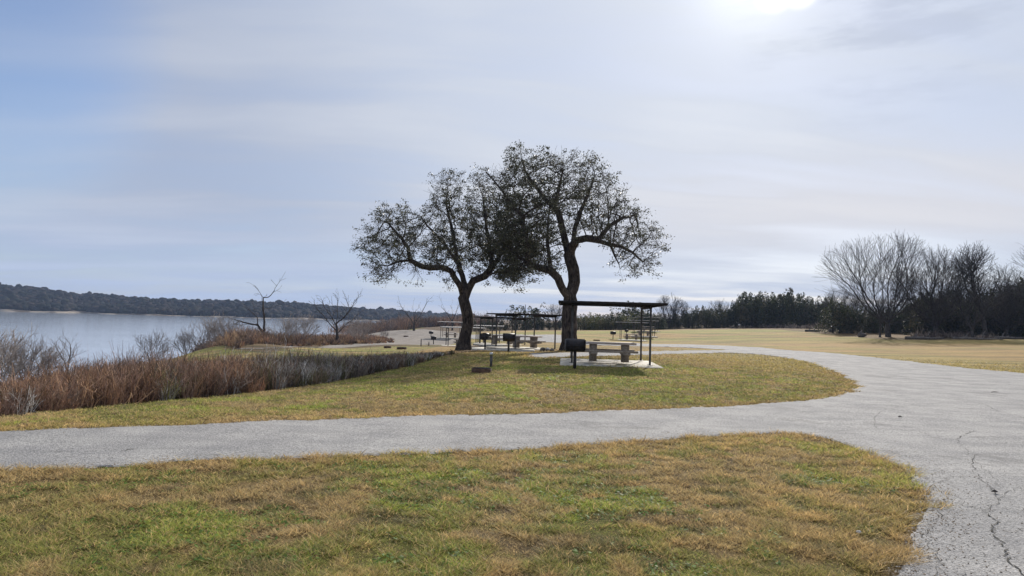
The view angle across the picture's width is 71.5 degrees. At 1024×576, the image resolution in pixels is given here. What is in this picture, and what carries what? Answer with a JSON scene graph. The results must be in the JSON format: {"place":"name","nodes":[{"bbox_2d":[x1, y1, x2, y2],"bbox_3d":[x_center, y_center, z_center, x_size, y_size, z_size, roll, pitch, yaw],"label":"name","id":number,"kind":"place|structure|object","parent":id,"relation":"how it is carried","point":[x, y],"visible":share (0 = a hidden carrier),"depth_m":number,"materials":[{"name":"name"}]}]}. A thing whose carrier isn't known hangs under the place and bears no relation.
{"place":"outdoors","nodes":[
{"label":"outdoors","id":0,"kind":"place"},
{"bbox_2d":[0,312,381,379],"bbox_3d":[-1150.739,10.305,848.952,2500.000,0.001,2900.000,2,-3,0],"label":"lake","id":1,"kind":"structure","parent":0,"point":[95,333],"depth_m":171.83,"materials":[{"name":"blue liquid"}]},
{"bbox_2d":[0,308,386,320],"bbox_3d":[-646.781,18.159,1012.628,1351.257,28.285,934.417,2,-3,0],"label":"hill","id":2,"kind":"structure","parent":0,"point":[7,310],"depth_m":602.93,"materials":[{"name":"green plant"}]},
{"bbox_2d":[0,282,510,320],"bbox_3d":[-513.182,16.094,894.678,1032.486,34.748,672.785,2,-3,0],"label":"wood","id":3,"kind":"object","parent":2,"relation":"on","point":[25,297],"visible":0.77,"depth_m":695.96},
{"bbox_2d":[237,329,458,348],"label":"gravel path","id":4,"kind":"structure","parent":0,"point":[416,336],"depth_m":100.27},
{"bbox_2d":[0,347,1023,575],"bbox_3d":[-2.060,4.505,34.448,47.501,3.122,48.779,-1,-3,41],"label":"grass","id":5,"kind":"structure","parent":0,"point":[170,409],"depth_m":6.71,"materials":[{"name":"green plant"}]},
{"bbox_2d":[0,334,1023,575],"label":"road","id":6,"kind":"structure","parent":0,"point":[952,414],"depth_m":10.11,"materials":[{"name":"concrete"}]},
{"bbox_2d":[15,408,1023,575],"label":"gravel crumbs","id":7,"kind":"object","parent":6,"relation":"on","point":[898,572],"visible":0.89,"depth_m":7.23,"materials":[{"name":"grey gravel"}]},
{"bbox_2d":[0,320,1023,575],"bbox_3d":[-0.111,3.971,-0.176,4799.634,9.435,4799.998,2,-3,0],"label":"ground","id":8,"kind":"structure","parent":0,"point":[972,352],"depth_m":7.23,"materials":[{"name":"plant"}]},
{"bbox_2d":[0,322,36,380],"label":"bare shrub","id":9,"kind":"object","parent":8,"relation":"on","point":[4,349],"visible":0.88,"depth_m":30.53,"materials":[{"name":"grey plant"}]},
{"bbox_2d":[0,326,49,384],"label":"bare shrub","id":10,"kind":"object","parent":8,"relation":"on","point":[4,356],"visible":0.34,"depth_m":32.62,"materials":[{"name":"grey plant"}]},
{"bbox_2d":[0,334,63,379],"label":"bare shrub","id":11,"kind":"object","parent":8,"relation":"on","point":[34,353],"visible":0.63,"depth_m":31.86,"materials":[{"name":"grey plant"}]},
{"bbox_2d":[21,338,73,377],"bbox_3d":[-22.279,3.577,33.918,2.417,2.370,2.551,3,-3,-25],"label":"bare shrub","id":12,"kind":"object","parent":8,"relation":"on","point":[59,361],"visible":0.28,"depth_m":34.01,"materials":[{"name":"grey plant"}]},
{"bbox_2d":[43,328,85,371],"bbox_3d":[-20.447,3.212,32.923,1.661,2.778,1.881,1,-3,8],"label":"bare shrub","id":13,"kind":"object","parent":8,"relation":"on","point":[69,356],"visible":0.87,"depth_m":32.73,"materials":[{"name":"grey plant"}]},
{"bbox_2d":[130,328,177,361],"bbox_3d":[-29.031,4.723,57.910,3.667,3.407,3.474,3,-3,-29],"label":"bare shrub","id":14,"kind":"object","parent":8,"relation":"on","point":[156,345],"visible":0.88,"depth_m":57.50,"materials":[{"name":"grey plant"}]},
{"bbox_2d":[169,328,203,354],"bbox_3d":[-29.099,4.946,63.711,3.021,2.963,3.189,2,-3,-16],"label":"bare shrub","id":15,"kind":"object","parent":8,"relation":"on","point":[183,340],"visible":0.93,"depth_m":63.61,"materials":[{"name":"grey plant"}]},
{"bbox_2d":[182,312,228,348],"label":"bare shrub","id":16,"kind":"object","parent":8,"relation":"on","point":[212,324],"visible":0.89,"depth_m":65.69,"materials":[{"name":"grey plant"}]},
{"bbox_2d":[202,311,249,339],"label":"bare shrub","id":17,"kind":"object","parent":8,"relation":"on","point":[223,329],"visible":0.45,"depth_m":67.64,"materials":[{"name":"plant"}]},
{"bbox_2d":[0,337,454,416],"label":"dry brush","id":18,"kind":"object","parent":8,"relation":"on","point":[126,382],"visible":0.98,"depth_m":16.04,"materials":[{"name":"brown plant"}]},
{"bbox_2d":[220,273,285,332],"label":"dead tree","id":19,"kind":"object","parent":8,"relation":"on","point":[257,324],"visible":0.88,"depth_m":69.87,"materials":[{"name":"grey plant"}]},
{"bbox_2d":[267,312,304,340],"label":"bare shrub","id":20,"kind":"object","parent":8,"relation":"on","point":[294,331],"visible":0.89,"depth_m":69.74,"materials":[{"name":"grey plant"}]},
{"bbox_2d":[284,311,325,339],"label":"bare shrub","id":21,"kind":"object","parent":8,"relation":"on","point":[303,326],"visible":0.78,"depth_m":71.92,"materials":[{"name":"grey plant"}]},
{"bbox_2d":[308,290,370,340],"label":"bare tree","id":22,"kind":"object","parent":8,"relation":"on","point":[336,329],"visible":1,"depth_m":71.80,"materials":[{"name":"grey plant"}]},
{"bbox_2d":[343,313,375,339],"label":"bare shrub","id":23,"kind":"object","parent":8,"relation":"on","point":[361,330],"visible":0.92,"depth_m":75.85,"materials":[{"name":"grey plant"}]},
{"bbox_2d":[397,297,430,330],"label":"bare tree","id":24,"kind":"object","parent":8,"relation":"on","point":[414,322],"visible":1,"depth_m":149.66,"materials":[{"name":"grey plant"}]},
{"bbox_2d":[325,311,506,333],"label":"dry brush","id":25,"kind":"object","parent":8,"relation":"on","point":[393,324],"visible":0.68,"depth_m":235.29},
{"bbox_2d":[350,164,542,349],"bbox_3d":[-4.351,-2.111,46.160,13.338,12.500,9.673,2,-3,0],"label":"live oak","id":26,"kind":"object","parent":8,"relation":"on","point":[464,287],"visible":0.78,"depth_m":45.32,"materials":[{"name":"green plant"}]},
{"bbox_2d":[0,449,898,575],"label":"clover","id":27,"kind":"object","parent":8,"relation":"on","point":[309,519],"visible":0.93,"depth_m":5.98,"materials":[{"name":"green plant"}]},
{"bbox_2d":[437,321,461,338],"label":"picnic shelter","id":28,"kind":"object","parent":8,"relation":"on","point":[449,337],"visible":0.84,"depth_m":104.27,"materials":[{"name":"brown paint"}]},
{"bbox_2d":[441,326,485,345],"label":"picnic shelter","id":29,"kind":"object","parent":8,"relation":"on","point":[446,327],"visible":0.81,"depth_m":83.09,"materials":[{"name":"brown paint"}]},
{"bbox_2d":[471,367,491,373],"bbox_3d":[-0.974,2.644,22.702,0.640,0.197,0.640,2,-3,0],"label":"fire ring","id":30,"kind":"object","parent":8,"relation":"on","point":[478,370],"visible":0.84,"depth_m":22.46,"materials":[{"name":"metal"}]},
{"bbox_2d":[473,325,503,343],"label":"picnic shelter","id":31,"kind":"object","parent":8,"relation":"on","point":[485,325],"visible":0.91,"depth_m":94.20,"materials":[{"name":"brown paint"}]},
{"bbox_2d":[471,347,534,351],"bbox_3d":[-0.759,3.986,45.588,3.439,0.488,11.907,3,-3,-23],"label":"concrete pad","id":32,"kind":"object","parent":8,"relation":"on","point":[482,348],"visible":0.45,"depth_m":43.56,"materials":[{"name":"grey concrete"}]},
{"bbox_2d":[480,333,490,348],"bbox_3d":[-1.621,3.424,44.914,0.649,1.186,0.776,1,-3,15],"label":"barbecue grill","id":33,"kind":"object","parent":32,"relation":"on","point":[485,336],"visible":0.94,"depth_m":44.63,"materials":[{"name":"metal"}]},
{"bbox_2d":[473,316,533,345],"bbox_3d":[-0.765,3.503,56.900,3.777,2.331,4.324,3,-3,-20],"label":"picnic shelter","id":34,"kind":"object","parent":8,"relation":"on","point":[491,344],"visible":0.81,"depth_m":55.93,"materials":[{"name":"brown paint"}]},
{"bbox_2d":[503,333,514,351],"bbox_3d":[-0.137,3.009,38.348,0.739,1.130,0.618,2,-3,-3],"label":"barbecue grill","id":35,"kind":"object","parent":8,"relation":"on","point":[508,337],"visible":0.95,"depth_m":38.24,"materials":[{"name":"metal"}]},
{"bbox_2d":[486,313,561,349],"bbox_3d":[0.847,2.816,45.421,3.777,2.331,4.324,3,-3,-24],"label":"picnic shelter","id":36,"kind":"object","parent":8,"relation":"on","point":[533,315],"visible":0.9,"depth_m":44.59,"materials":[{"name":"brown paint"}]},
{"bbox_2d":[510,335,545,347],"bbox_3d":[0.830,3.430,45.394,2.100,0.758,1.730,3,-3,-24],"label":"picnic table","id":37,"kind":"object","parent":36,"relation":"on","point":[533,341],"visible":0.73,"depth_m":45.16,"materials":[{"name":"concrete"}]},
{"bbox_2d":[498,303,549,329],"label":"bare tree","id":38,"kind":"object","parent":8,"relation":"on","point":[522,322],"visible":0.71,"depth_m":166.66,"materials":[{"name":"brown plant"}]},
{"bbox_2d":[526,309,551,329],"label":"juniper","id":39,"kind":"object","parent":8,"relation":"on","point":[536,320],"visible":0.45,"depth_m":167.85,"materials":[{"name":"green plant"}]},
{"bbox_2d":[545,303,562,329],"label":"bare tree","id":40,"kind":"object","parent":8,"relation":"on","point":[553,309],"visible":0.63,"depth_m":169.54,"materials":[{"name":"grey plant"}]},
{"bbox_2d":[477,139,674,350],"bbox_3d":[3.776,-2.591,43.227,12.258,13.065,10.553,2,-3,0],"label":"live oak","id":41,"kind":"object","parent":8,"relation":"on","point":[547,266],"visible":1,"depth_m":42.09,"materials":[{"name":"green plant"}]},
{"bbox_2d":[565,339,587,368],"bbox_3d":[2.163,2.277,23.918,0.739,1.130,0.618,2,-3,-2],"label":"barbecue grill","id":42,"kind":"object","parent":8,"relation":"on","point":[574,346],"visible":0.98,"depth_m":23.81,"materials":[{"name":"metal"}]},
{"bbox_2d":[577,314,593,329],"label":"juniper","id":43,"kind":"object","parent":8,"relation":"on","point":[584,322],"visible":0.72,"depth_m":148.64,"materials":[{"name":"green plant"}]},
{"bbox_2d":[585,316,604,329],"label":"juniper","id":44,"kind":"object","parent":8,"relation":"on","point":[598,321],"visible":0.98,"depth_m":147.26,"materials":[{"name":"green plant"}]},
{"bbox_2d":[595,318,614,329],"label":"juniper","id":45,"kind":"object","parent":8,"relation":"on","point":[611,324],"visible":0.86,"depth_m":148.78,"materials":[{"name":"green plant"}]},
{"bbox_2d":[600,313,620,329],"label":"juniper","id":46,"kind":"object","parent":8,"relation":"on","point":[610,316],"visible":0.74,"depth_m":149.74,"materials":[{"name":"green plant"}]},
{"bbox_2d":[558,300,667,368],"bbox_3d":[3.854,1.856,28.351,4.018,2.506,4.600,1,-3,4],"label":"picnic shelter","id":47,"kind":"object","parent":8,"relation":"on","point":[569,361],"visible":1,"depth_m":26.90,"materials":[{"name":"metal"}]},
{"bbox_2d":[585,341,637,362],"bbox_3d":[3.786,2.494,27.772,2.100,0.758,1.730,1,-3,4],"label":"picnic table","id":48,"kind":"object","parent":47,"relation":"on","point":[624,351],"visible":0.85,"depth_m":27.45,"materials":[{"name":"concrete"}]},
{"bbox_2d":[616,314,639,329],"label":"juniper","id":49,"kind":"object","parent":8,"relation":"on","point":[622,317],"visible":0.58,"depth_m":150.53,"materials":[{"name":"green plant"}]},
{"bbox_2d":[610,301,649,317],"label":"juniper","id":50,"kind":"object","parent":8,"relation":"on","point":[629,309],"visible":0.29,"depth_m":160.18,"materials":[{"name":"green plant"}]},
{"bbox_2d":[617,322,645,340],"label":"picnic shelter","id":51,"kind":"object","parent":8,"relation":"on","point":[631,339],"visible":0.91,"depth_m":93.07,"materials":[{"name":"brown paint"}]},
{"bbox_2d":[629,320,657,337],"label":"picnic shelter","id":52,"kind":"object","parent":8,"relation":"on","point":[652,336],"visible":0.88,"depth_m":105.11,"materials":[{"name":"brown paint"}]},
{"bbox_2d":[636,317,660,331],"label":"picnic shelter","id":53,"kind":"object","parent":8,"relation":"on","point":[655,323],"visible":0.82,"depth_m":120.12,"materials":[{"name":"brown paint"}]},
{"bbox_2d":[648,313,669,329],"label":"juniper","id":54,"kind":"object","parent":8,"relation":"on","point":[661,323],"visible":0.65,"depth_m":147.97,"materials":[{"name":"green plant"}]},
{"bbox_2d":[655,294,685,327],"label":"bare tree","id":55,"kind":"object","parent":8,"relation":"on","point":[670,308],"visible":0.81,"depth_m":157.37,"materials":[{"name":"grey plant"}]},
{"bbox_2d":[670,315,678,328],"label":"juniper","id":56,"kind":"object","parent":8,"relation":"on","point":[674,323],"visible":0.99,"depth_m":157.54,"materials":[{"name":"green plant"}]},
{"bbox_2d":[671,300,691,320],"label":"bare tree","id":57,"kind":"object","parent":8,"relation":"on","point":[682,306],"visible":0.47,"depth_m":164.05,"materials":[{"name":"grey plant"}]},
{"bbox_2d":[683,314,691,328],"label":"juniper","id":58,"kind":"object","parent":8,"relation":"on","point":[687,319],"visible":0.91,"depth_m":158.10,"materials":[{"name":"green plant"}]},
{"bbox_2d":[690,305,705,327],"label":"juniper","id":59,"kind":"object","parent":8,"relation":"on","point":[697,317],"visible":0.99,"depth_m":156.27,"materials":[{"name":"green plant"}]},
{"bbox_2d":[701,310,715,327],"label":"juniper","id":60,"kind":"object","parent":8,"relation":"on","point":[707,324],"visible":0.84,"depth_m":157.39,"materials":[{"name":"green plant"}]},
{"bbox_2d":[703,308,722,327],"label":"juniper","id":61,"kind":"object","parent":8,"relation":"on","point":[713,318],"visible":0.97,"depth_m":156.67,"materials":[{"name":"green plant"}]},
{"bbox_2d":[706,299,728,312],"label":"bare tree","id":62,"kind":"object","parent":8,"relation":"on","point":[718,305],"visible":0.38,"depth_m":169.35,"materials":[{"name":"grey plant"}]},
{"bbox_2d":[711,313,727,327],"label":"juniper","id":63,"kind":"object","parent":8,"relation":"on","point":[720,322],"visible":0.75,"depth_m":156.88,"materials":[{"name":"green plant"}]},
{"bbox_2d":[725,299,742,326],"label":"juniper","id":64,"kind":"object","parent":8,"relation":"on","point":[731,312],"visible":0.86,"depth_m":156.93,"materials":[{"name":"green plant"}]},
{"bbox_2d":[723,296,754,327],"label":"juniper","id":65,"kind":"object","parent":8,"relation":"on","point":[742,307],"visible":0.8,"depth_m":156.31,"materials":[{"name":"green plant"}]},
{"bbox_2d":[732,293,758,327],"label":"juniper","id":66,"kind":"object","parent":8,"relation":"on","point":[744,296],"visible":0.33,"depth_m":157.72,"materials":[{"name":"green plant"}]},
{"bbox_2d":[741,295,763,327],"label":"juniper","id":67,"kind":"object","parent":8,"relation":"on","point":[755,306],"visible":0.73,"depth_m":155.99,"materials":[{"name":"green plant"}]},
{"bbox_2d":[746,298,778,326],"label":"juniper","id":68,"kind":"object","parent":8,"relation":"on","point":[763,314],"visible":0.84,"depth_m":155.34,"materials":[{"name":"green plant"}]},
{"bbox_2d":[752,298,779,326],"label":"juniper","id":69,"kind":"object","parent":8,"relation":"on","point":[765,311],"visible":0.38,"depth_m":156.41,"materials":[{"name":"green plant"}]},
{"bbox_2d":[762,297,784,327],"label":"juniper","id":70,"kind":"object","parent":8,"relation":"on","point":[774,316],"visible":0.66,"depth_m":156.51,"materials":[{"name":"green plant"}]},
{"bbox_2d":[763,292,802,325],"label":"juniper","id":71,"kind":"object","parent":8,"relation":"on","point":[781,306],"visible":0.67,"depth_m":155.74,"materials":[{"name":"green plant"}]},
{"bbox_2d":[781,292,804,326],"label":"juniper","id":72,"kind":"object","parent":8,"relation":"on","point":[788,309],"visible":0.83,"depth_m":155.47,"materials":[{"name":"green plant"}]},
{"bbox_2d":[795,301,820,325],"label":"juniper","id":73,"kind":"object","parent":8,"relation":"on","point":[808,312],"visible":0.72,"depth_m":156.15,"materials":[{"name":"green plant"}]},
{"bbox_2d":[801,298,825,325],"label":"juniper","id":74,"kind":"object","parent":8,"relation":"on","point":[816,313],"visible":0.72,"depth_m":155.70,"materials":[{"name":"green plant"}]},
{"bbox_2d":[814,297,830,325],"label":"juniper","id":75,"kind":"object","parent":8,"relation":"on","point":[820,307],"visible":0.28,"depth_m":155.92,"materials":[{"name":"green plant"}]},
{"bbox_2d":[814,297,848,332],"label":"juniper","id":76,"kind":"object","parent":8,"relation":"on","point":[838,310],"visible":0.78,"depth_m":110.76,"materials":[{"name":"green plant"}]},
{"bbox_2d":[818,287,857,314],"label":"bare tree","id":77,"kind":"object","parent":8,"relation":"on","point":[844,299],"visible":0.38,"depth_m":139.92,"materials":[{"name":"grey plant"}]},
{"bbox_2d":[822,302,856,332],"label":"juniper","id":78,"kind":"object","parent":8,"relation":"on","point":[844,323],"visible":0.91,"depth_m":109.48,"materials":[{"name":"green plant"}]},
{"bbox_2d":[840,304,864,332],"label":"juniper","id":79,"kind":"object","parent":8,"relation":"on","point":[847,324],"visible":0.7,"depth_m":109.49,"materials":[{"name":"green plant"}]},
{"bbox_2d":[849,311,864,332],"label":"juniper","id":80,"kind":"object","parent":8,"relation":"on","point":[859,329],"visible":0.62,"depth_m":109.78,"materials":[{"name":"green plant"}]},
{"bbox_2d":[843,294,872,311],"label":"bare tree","id":81,"kind":"object","parent":8,"relation":"on","point":[849,302],"visible":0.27,"depth_m":137.17,"materials":[{"name":"grey plant"}]},
{"bbox_2d":[853,311,875,332],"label":"juniper","id":82,"kind":"object","parent":8,"relation":"on","point":[862,319],"visible":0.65,"depth_m":110.45,"materials":[{"name":"green plant"}]},
{"bbox_2d":[729,321,1008,337],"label":"brush litter","id":83,"kind":"object","parent":8,"relation":"on","point":[946,335],"visible":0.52,"depth_m":99.79,"materials":[{"name":"brown plant"}]},
{"bbox_2d":[860,308,877,332],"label":"juniper","id":84,"kind":"object","parent":8,"relation":"on","point":[869,320],"visible":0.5,"depth_m":112.14,"materials":[{"name":"green plant"}]},
{"bbox_2d":[867,317,878,332],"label":"juniper","id":85,"kind":"object","parent":8,"relation":"on","point":[877,324],"visible":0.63,"depth_m":111.39,"materials":[{"name":"green plant"}]},
{"bbox_2d":[872,296,895,336],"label":"bare tree","id":86,"kind":"object","parent":8,"relation":"on","point":[881,307],"visible":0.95,"depth_m":97.32,"materials":[{"name":"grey plant"}]},
{"bbox_2d":[817,230,964,336],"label":"bare tree","id":87,"kind":"object","parent":8,"relation":"on","point":[887,321],"visible":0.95,"depth_m":98.32,"materials":[{"name":"grey plant"}]},
{"bbox_2d":[890,311,913,333],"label":"juniper","id":88,"kind":"object","parent":8,"relation":"on","point":[894,319],"visible":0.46,"depth_m":110.40,"materials":[{"name":"green plant"}]},
{"bbox_2d":[892,305,919,333],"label":"juniper","id":89,"kind":"object","parent":8,"relation":"on","point":[899,316],"visible":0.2,"depth_m":110.50,"materials":[{"name":"green plant"}]},
{"bbox_2d":[905,330,943,339],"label":"fallen log","id":90,"kind":"object","parent":8,"relation":"on","point":[917,337],"visible":1,"depth_m":91.11,"materials":[{"name":"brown wood"}]},
{"bbox_2d":[902,293,950,334],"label":"juniper","id":91,"kind":"object","parent":8,"relation":"on","point":[915,324],"visible":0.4,"depth_m":102.19,"materials":[{"name":"green plant"}]},
{"bbox_2d":[910,294,956,332],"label":"juniper","id":92,"kind":"object","parent":8,"relation":"on","point":[929,319],"visible":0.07,"depth_m":104.58,"materials":[{"name":"green plant"}]},
{"bbox_2d":[886,244,984,334],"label":"bare tree","id":93,"kind":"object","parent":8,"relation":"on","point":[936,323],"visible":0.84,"depth_m":96.95,"materials":[{"name":"grey plant"}]},
{"bbox_2d":[926,293,957,333],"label":"juniper","id":94,"kind":"object","parent":8,"relation":"on","point":[928,329],"visible":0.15,"depth_m":102.59,"materials":[{"name":"green plant"}]},
{"bbox_2d":[921,297,968,333],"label":"juniper","id":95,"kind":"object","parent":8,"relation":"on","point":[954,321],"visible":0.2,"depth_m":102.05,"materials":[{"name":"green plant"}]},
{"bbox_2d":[936,272,1008,336],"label":"bare tree","id":96,"kind":"object","parent":8,"relation":"on","point":[968,320],"visible":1,"depth_m":91.59,"materials":[{"name":"grey plant"}]},
{"bbox_2d":[959,303,988,335],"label":"juniper","id":97,"kind":"object","parent":8,"relation":"on","point":[977,330],"visible":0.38,"depth_m":101.35,"materials":[{"name":"green plant"}]},
{"bbox_2d":[952,332,1002,339],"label":"fallen log","id":98,"kind":"object","parent":8,"relation":"on","point":[971,338],"visible":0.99,"depth_m":88.34,"materials":[{"name":"brown wood"}]},
{"bbox_2d":[946,242,1009,335],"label":"bare tree","id":99,"kind":"object","parent":8,"relation":"on","point":[974,257],"visible":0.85,"depth_m":94.71,"materials":[{"name":"grey plant"}]},
{"bbox_2d":[973,294,1000,335],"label":"juniper","id":100,"kind":"object","parent":8,"relation":"on","point":[990,325],"visible":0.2,"depth_m":102.36,"materials":[{"name":"green plant"}]},
{"bbox_2d":[968,263,1023,335],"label":"bare tree","id":101,"kind":"object","parent":8,"relation":"on","point":[1004,324],"visible":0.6,"depth_m":98.50,"materials":[{"name":"grey plant"}]},
{"bbox_2d":[985,288,1015,335],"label":"juniper","id":102,"kind":"object","parent":8,"relation":"on","point":[1000,333],"visible":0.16,"depth_m":103.28,"materials":[{"name":"green plant"}]},
{"bbox_2d":[992,286,1023,336],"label":"juniper","id":103,"kind":"object","parent":8,"relation":"on","point":[1008,317],"visible":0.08,"depth_m":104.26,"materials":[{"name":"green plant"}]},
{"bbox_2d":[993,332,1023,338],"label":"fallen log","id":104,"kind":"object","parent":8,"relation":"on","point":[1005,337],"visible":0.84,"depth_m":89.65,"materials":[{"name":"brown wood"}]},
{"bbox_2d":[996,246,1023,313],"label":"bare tree","id":105,"kind":"object","parent":8,"relation":"on","point":[1018,288],"visible":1,"depth_m":90.13,"materials":[{"name":"grey plant"}]},
{"bbox_2d":[1000,277,1023,336],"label":"juniper","id":106,"kind":"object","parent":8,"relation":"on","point":[1018,333],"visible":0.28,"depth_m":102.80,"materials":[{"name":"green plant"}]},
{"bbox_2d":[0,0,1023,329],"label":"sky","id":107,"kind":"structure","parent":0,"point":[202,150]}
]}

